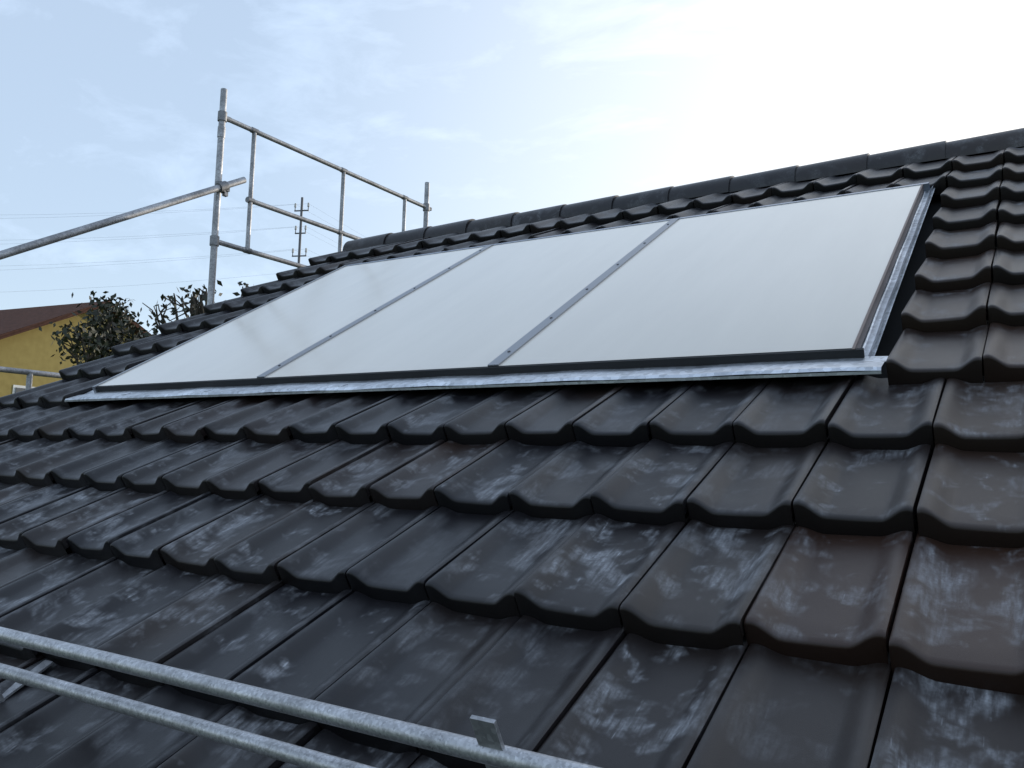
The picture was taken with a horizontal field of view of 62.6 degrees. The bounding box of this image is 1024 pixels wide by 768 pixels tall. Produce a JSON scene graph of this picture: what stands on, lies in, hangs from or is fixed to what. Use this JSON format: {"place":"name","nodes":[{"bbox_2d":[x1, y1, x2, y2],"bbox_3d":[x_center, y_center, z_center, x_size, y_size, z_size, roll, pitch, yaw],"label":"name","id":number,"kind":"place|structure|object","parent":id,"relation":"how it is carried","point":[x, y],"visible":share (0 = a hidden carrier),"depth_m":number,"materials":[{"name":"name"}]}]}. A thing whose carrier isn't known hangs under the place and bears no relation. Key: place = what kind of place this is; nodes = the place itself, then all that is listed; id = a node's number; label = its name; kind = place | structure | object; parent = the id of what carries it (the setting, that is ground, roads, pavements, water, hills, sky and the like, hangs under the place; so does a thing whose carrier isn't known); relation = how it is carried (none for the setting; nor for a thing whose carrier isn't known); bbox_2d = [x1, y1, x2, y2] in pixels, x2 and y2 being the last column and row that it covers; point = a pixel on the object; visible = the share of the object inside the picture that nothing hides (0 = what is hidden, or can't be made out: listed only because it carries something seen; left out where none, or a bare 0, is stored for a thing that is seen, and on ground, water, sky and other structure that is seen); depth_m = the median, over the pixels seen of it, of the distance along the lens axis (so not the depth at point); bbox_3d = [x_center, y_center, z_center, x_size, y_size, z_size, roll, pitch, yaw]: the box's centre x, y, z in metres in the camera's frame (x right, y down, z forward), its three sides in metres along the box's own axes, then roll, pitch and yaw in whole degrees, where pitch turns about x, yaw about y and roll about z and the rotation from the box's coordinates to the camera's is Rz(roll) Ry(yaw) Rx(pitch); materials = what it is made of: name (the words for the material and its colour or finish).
{"place":"outdoors","nodes":[
{"label":"outdoors","id":0,"kind":"place"},
{"bbox_2d":[0,301,151,396],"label":"yellow house","id":1,"kind":"structure","parent":0,"point":[25,342],"depth_m":20.54,"materials":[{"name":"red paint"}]},
{"bbox_2d":[292,197,309,262],"bbox_3d":[-5.599,0.874,21.286,0.423,11.493,0.089,1,-6,7],"label":"power mast","id":2,"kind":"object","parent":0,"point":[300,233],"visible":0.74,"depth_m":21.75,"materials":[{"name":"grey metal"}]},
{"bbox_2d":[0,204,362,291],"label":"power lines","id":3,"kind":"object","parent":2,"relation":"attached to","point":[168,236],"visible":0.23,"depth_m":21.21,"materials":[{"name":"grey metal"}]},
{"bbox_2d":[0,0,1023,334],"label":"sky","id":4,"kind":"structure","parent":0,"point":[109,108],"materials":[{"name":"blue"}]},
{"bbox_2d":[19,147,1019,403],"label":"house","id":5,"kind":"structure","parent":0,"point":[835,175],"depth_m":4.95,"materials":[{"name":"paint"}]},
{"bbox_2d":[0,147,1023,767],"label":"roof tiles","id":6,"kind":"object","parent":5,"relation":"on","point":[782,573],"visible":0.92,"depth_m":1.87,"materials":[{"name":"black ceramic"}]},
{"bbox_2d":[0,627,600,767],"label":"snow guard","id":7,"kind":"object","parent":6,"relation":"on","point":[487,747],"visible":1,"depth_m":1.31,"materials":[{"name":"silver metal"}]},
{"bbox_2d":[64,186,934,401],"bbox_3d":[-0.084,-0.449,4.118,3.790,0.039,2.337,-2,23,32],"label":"roof flashing","id":8,"kind":"object","parent":6,"relation":"on","point":[870,362],"visible":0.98,"depth_m":2.81,"materials":[{"name":"silver metal"}]},
{"bbox_2d":[92,182,929,392],"bbox_3d":[-0.048,-0.460,4.166,3.660,0.092,2.220,-2,23,32],"label":"solar panel frame","id":9,"kind":"object","parent":6,"relation":"on","point":[856,350],"visible":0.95,"depth_m":3.28,"materials":[{"name":"grey metal"}]},
{"bbox_2d":[99,185,920,385],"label":"solar panels","id":10,"kind":"object","parent":9,"relation":"in","point":[803,276],"visible":1,"depth_m":3.63,"materials":[{"name":"white glass"}]},
{"bbox_2d":[343,128,1023,250],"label":"ridge caps","id":11,"kind":"object","parent":6,"relation":"on","point":[950,149],"visible":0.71,"depth_m":5.24,"materials":[{"name":"ceramic"}]},
{"label":"ground","id":12,"kind":"structure","parent":0,"visible":0},
{"bbox_2d":[39,320,112,365],"bbox_3d":[-8.582,2.439,16.978,1.531,7.368,2.248,1,-6,5],"label":"tree","id":13,"kind":"object","parent":12,"relation":"on","point":[78,339],"depth_m":16.73,"materials":[{"name":"green plant"}]},
{"bbox_2d":[70,291,158,365],"bbox_3d":[-8.402,2.151,18.097,2.447,8.177,2.926,4,-6,-26],"label":"tree","id":14,"kind":"object","parent":12,"relation":"on","point":[114,330],"depth_m":17.82,"materials":[{"name":"green plant"}]},
{"bbox_2d":[143,287,204,334],"bbox_3d":[-6.057,2.093,14.660,1.156,7.732,1.403,4,-6,-23],"label":"verge tree","id":15,"kind":"object","parent":12,"relation":"on","point":[172,299],"visible":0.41,"depth_m":14.71,"materials":[{"name":"green plant"}]},
{"bbox_2d":[175,280,224,317],"bbox_3d":[-5.116,2.104,13.846,0.967,7.600,1.361,-2,-7,32],"label":"verge tree","id":16,"kind":"object","parent":12,"relation":"on","point":[195,301],"visible":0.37,"depth_m":14.07,"materials":[{"name":"green plant"}]},
{"bbox_2d":[0,88,431,389],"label":"gable scaffold","id":17,"kind":"object","parent":12,"relation":"on","point":[219,188],"visible":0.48,"depth_m":6.19,"materials":[{"name":"galvanised steel"}]},
{"bbox_2d":[233,281,253,296],"bbox_3d":[-5.195,2.061,16.096,1.185,8.138,1.492,1,-6,1],"label":"verge tree","id":18,"kind":"object","parent":12,"relation":"on","point":[237,293],"visible":0.04,"depth_m":16.34,"materials":[{"name":"green plant"}]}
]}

